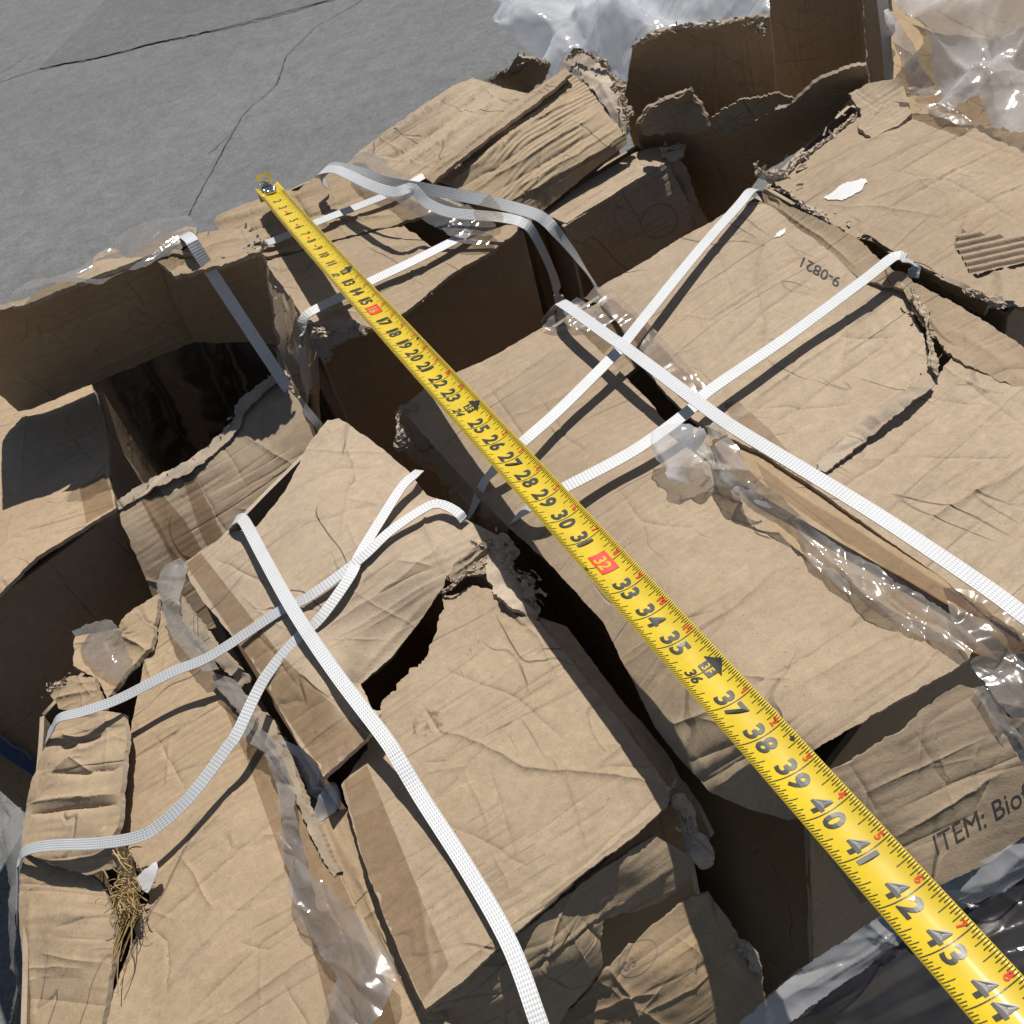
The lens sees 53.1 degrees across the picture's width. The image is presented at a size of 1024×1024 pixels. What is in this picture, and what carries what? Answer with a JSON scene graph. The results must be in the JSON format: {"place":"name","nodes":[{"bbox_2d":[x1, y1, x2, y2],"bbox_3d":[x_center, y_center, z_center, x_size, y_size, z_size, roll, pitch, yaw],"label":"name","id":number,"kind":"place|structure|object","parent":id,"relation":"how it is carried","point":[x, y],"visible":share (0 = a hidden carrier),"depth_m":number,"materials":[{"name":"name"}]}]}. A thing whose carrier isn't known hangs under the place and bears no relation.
{"place":"outdoors","nodes":[
{"label":"outdoors","id":0,"kind":"place"},
{"bbox_2d":[0,0,1023,1023],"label":"ground","id":1,"kind":"structure","parent":0,"point":[105,153],"depth_m":3.17,"materials":[{"name":"concrete"}]},
{"bbox_2d":[0,385,311,812],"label":"carton","id":2,"kind":"object","parent":1,"relation":"on","point":[70,568],"visible":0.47,"depth_m":0.99,"materials":[{"name":"brown cardboard"}]},
{"bbox_2d":[0,734,36,775],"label":"strap","id":3,"kind":"object","parent":2,"relation":"attached to","point":[17,755],"visible":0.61,"depth_m":1.00,"materials":[{"name":"blue plastic"}]},
{"bbox_2d":[2,0,325,79],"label":"pavement crack","id":4,"kind":"object","parent":1,"relation":"on","point":[162,40],"visible":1,"depth_m":3.83,"materials":[{"name":"grey concrete"}]},
{"bbox_2d":[0,223,331,628],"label":"carton","id":5,"kind":"object","parent":1,"relation":"on","point":[109,312],"visible":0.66,"depth_m":0.98,"materials":[{"name":"brown cardboard"}]},
{"bbox_2d":[92,342,325,475],"bbox_3d":[-0.339,0.009,1.239,0.259,0.341,0.324,-12,45,6],"label":"plastic liner","id":6,"kind":"object","parent":5,"relation":"in","point":[174,408],"visible":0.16,"depth_m":1.26,"materials":[{"name":"black plastic"}]},
{"bbox_2d":[177,231,322,432],"bbox_3d":[-0.262,-0.161,1.040,0.032,0.280,0.146,-40,49,-21],"label":"strap","id":7,"kind":"object","parent":5,"relation":"on","point":[226,295],"visible":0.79,"depth_m":0.97,"materials":[{"name":"white plastic"}]},
{"bbox_2d":[40,0,323,66],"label":"pavement patch","id":8,"kind":"object","parent":1,"relation":"on","point":[108,27],"visible":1,"depth_m":3.98,"materials":[{"name":"concrete"}]},
{"bbox_2d":[19,561,417,1023],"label":"carton","id":9,"kind":"object","parent":1,"relation":"on","point":[254,916],"visible":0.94,"depth_m":0.70,"materials":[{"name":"brown cardboard"}]},
{"bbox_2d":[5,810,20,1023],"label":"stretch film","id":10,"kind":"object","parent":9,"relation":"hanging from","point":[15,1017],"visible":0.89,"depth_m":0.82,"materials":[{"name":"plastic"}]},
{"bbox_2d":[95,846,154,995],"bbox_3d":[-0.254,0.262,0.670,0.039,0.021,0.098,-18,44,0],"label":"straw clump","id":11,"kind":"object","parent":9,"relation":"on","point":[131,899],"visible":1,"depth_m":0.67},
{"bbox_2d":[137,862,157,892],"bbox_3d":[-0.241,0.242,0.678,0.020,0.012,0.014,-18,44,0],"label":"paper scrap","id":12,"kind":"object","parent":9,"relation":"on","point":[146,877],"visible":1,"depth_m":0.68,"materials":[{"name":"white paper"}]},
{"bbox_2d":[16,470,423,925],"bbox_3d":[-0.209,0.187,0.789,0.467,0.215,0.143,-31,46,-13],"label":"strap","id":13,"kind":"object","parent":9,"relation":"on","point":[181,805],"visible":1,"depth_m":0.72,"materials":[{"name":"white plastic"}]},
{"bbox_2d":[281,739,341,821],"bbox_3d":[-0.134,0.179,0.697,0.024,0.019,0.072,-27,45,-10],"label":"plastic bag","id":14,"kind":"object","parent":9,"relation":"on","point":[327,797],"visible":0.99,"depth_m":0.69,"materials":[{"name":"plastic"}]},
{"bbox_2d":[187,0,358,214],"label":"pavement crack","id":15,"kind":"object","parent":1,"relation":"on","point":[248,107],"visible":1,"depth_m":3.16,"materials":[{"name":"grey concrete"}]},
{"bbox_2d":[214,154,545,500],"bbox_3d":[-0.130,-0.130,1.385,0.299,0.694,0.414,-32,46,-14],"label":"carton","id":16,"kind":"object","parent":1,"relation":"on","point":[474,299],"visible":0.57,"depth_m":1.17,"materials":[{"name":"brown cardboard"}]},
{"bbox_2d":[266,173,425,245],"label":"strap","id":17,"kind":"object","parent":16,"relation":"on","point":[338,214],"visible":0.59,"depth_m":1.18,"materials":[{"name":"white plastic"}]},
{"bbox_2d":[298,229,473,406],"bbox_3d":[-0.132,-0.192,1.122,0.248,0.153,0.043,-25,45,-7],"label":"strap","id":18,"kind":"object","parent":16,"relation":"on","point":[306,315],"visible":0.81,"depth_m":1.08,"materials":[{"name":"white plastic"}]},
{"bbox_2d":[315,165,566,320],"bbox_3d":[-0.093,-0.290,1.183,0.326,0.222,0.072,16,54,30],"label":"strap","id":19,"kind":"object","parent":16,"relation":"on","point":[433,206],"visible":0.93,"depth_m":1.09,"materials":[{"name":"white plastic"}]},
{"bbox_2d":[321,162,597,294],"bbox_3d":[-0.068,-0.302,1.174,0.342,0.203,0.059,11,51,26],"label":"strap","id":20,"kind":"object","parent":16,"relation":"on","point":[549,224],"visible":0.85,"depth_m":1.08,"materials":[{"name":"white plastic"}]},
{"bbox_2d":[254,172,1023,1023],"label":"tape measure","id":21,"kind":"object","parent":16,"relation":"on","point":[970,966],"visible":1,"depth_m":0.54,"materials":[{"name":"yellow paint"}]},
{"bbox_2d":[183,418,771,1023],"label":"carton","id":22,"kind":"object","parent":1,"relation":"on","point":[561,794],"visible":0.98,"depth_m":0.65,"materials":[{"name":"brown cardboard"}]},
{"bbox_2d":[44,499,469,747],"bbox_3d":[-0.205,0.103,0.804,0.393,0.126,0.082,-25,45,-7],"label":"strap","id":23,"kind":"object","parent":22,"relation":"on","point":[377,543],"visible":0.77,"depth_m":0.77,"materials":[{"name":"white plastic"}]},
{"bbox_2d":[229,513,548,1023],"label":"strap","id":24,"kind":"object","parent":22,"relation":"on","point":[480,890],"visible":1,"depth_m":0.63,"materials":[{"name":"white plastic"}]},
{"bbox_2d":[766,837,1023,1023],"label":"stretch film","id":25,"kind":"object","parent":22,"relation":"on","point":[878,972],"visible":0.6,"depth_m":0.58,"materials":[{"name":"clear plastic"}]},
{"bbox_2d":[354,48,634,326],"bbox_3d":[0.043,-0.277,1.460,0.308,0.713,0.381,-36,47,-18],"label":"carton","id":26,"kind":"object","parent":1,"relation":"on","point":[548,144],"visible":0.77,"depth_m":1.18,"materials":[{"name":"brown cardboard"}]},
{"bbox_2d":[543,142,707,315],"bbox_3d":[0.178,-0.194,1.389,0.193,0.641,0.201,-18,44,0],"label":"carton","id":27,"kind":"object","parent":1,"relation":"on","point":[625,211],"visible":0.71,"depth_m":1.15,"materials":[{"name":"brown cardboard"}]},
{"bbox_2d":[492,0,769,113],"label":"plastic bag","id":28,"kind":"object","parent":1,"relation":"on","point":[600,28],"visible":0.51,"depth_m":1.48,"materials":[{"name":"clear plastic"}]},
{"bbox_2d":[393,193,1023,998],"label":"carton","id":29,"kind":"object","parent":1,"relation":"on","point":[899,395],"visible":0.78,"depth_m":0.72,"materials":[{"name":"brown cardboard"}]},
{"bbox_2d":[466,188,768,520],"bbox_3d":[0.132,-0.152,0.935,0.086,0.144,0.518,26,59,35],"label":"strap","id":30,"kind":"object","parent":29,"relation":"on","point":[572,397],"visible":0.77,"depth_m":0.84,"materials":[{"name":"white plastic"}]},
{"bbox_2d":[491,250,920,587],"bbox_3d":[0.171,-0.047,0.843,0.428,0.172,0.099,-24,45,-6],"label":"strap","id":31,"kind":"object","parent":29,"relation":"on","point":[675,421],"visible":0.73,"depth_m":0.78,"materials":[{"name":"white plastic"}]},
{"bbox_2d":[541,299,1023,625],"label":"strap","id":32,"kind":"object","parent":29,"relation":"on","point":[1001,598],"visible":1,"depth_m":0.67,"materials":[{"name":"white plastic"}]},
{"bbox_2d":[707,424,970,648],"bbox_3d":[0.186,0.006,0.658,0.042,0.039,0.270,-28,45,-10],"label":"torn tape film","id":33,"kind":"object","parent":29,"relation":"on","point":[735,480],"visible":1,"depth_m":0.68,"materials":[{"name":"clear plastic"}]},
{"bbox_2d":[625,0,894,222],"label":"carton","id":34,"kind":"object","parent":1,"relation":"on","point":[712,95],"visible":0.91,"depth_m":1.17,"materials":[{"name":"brown cardboard"}]},
{"bbox_2d":[877,0,893,79],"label":"strap","id":35,"kind":"object","parent":34,"relation":"hanging from","point":[885,31],"visible":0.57,"depth_m":1.15,"materials":[{"name":"white plastic"}]},
{"bbox_2d":[753,0,1023,346],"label":"carton","id":36,"kind":"object","parent":1,"relation":"on","point":[880,170],"visible":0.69,"depth_m":0.94,"materials":[{"name":"brown cardboard"}]},
{"bbox_2d":[884,0,1023,106],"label":"plastic bag","id":37,"kind":"object","parent":36,"relation":"on","point":[994,62],"visible":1,"depth_m":0.98,"materials":[{"name":"clear plastic"}]}
]}

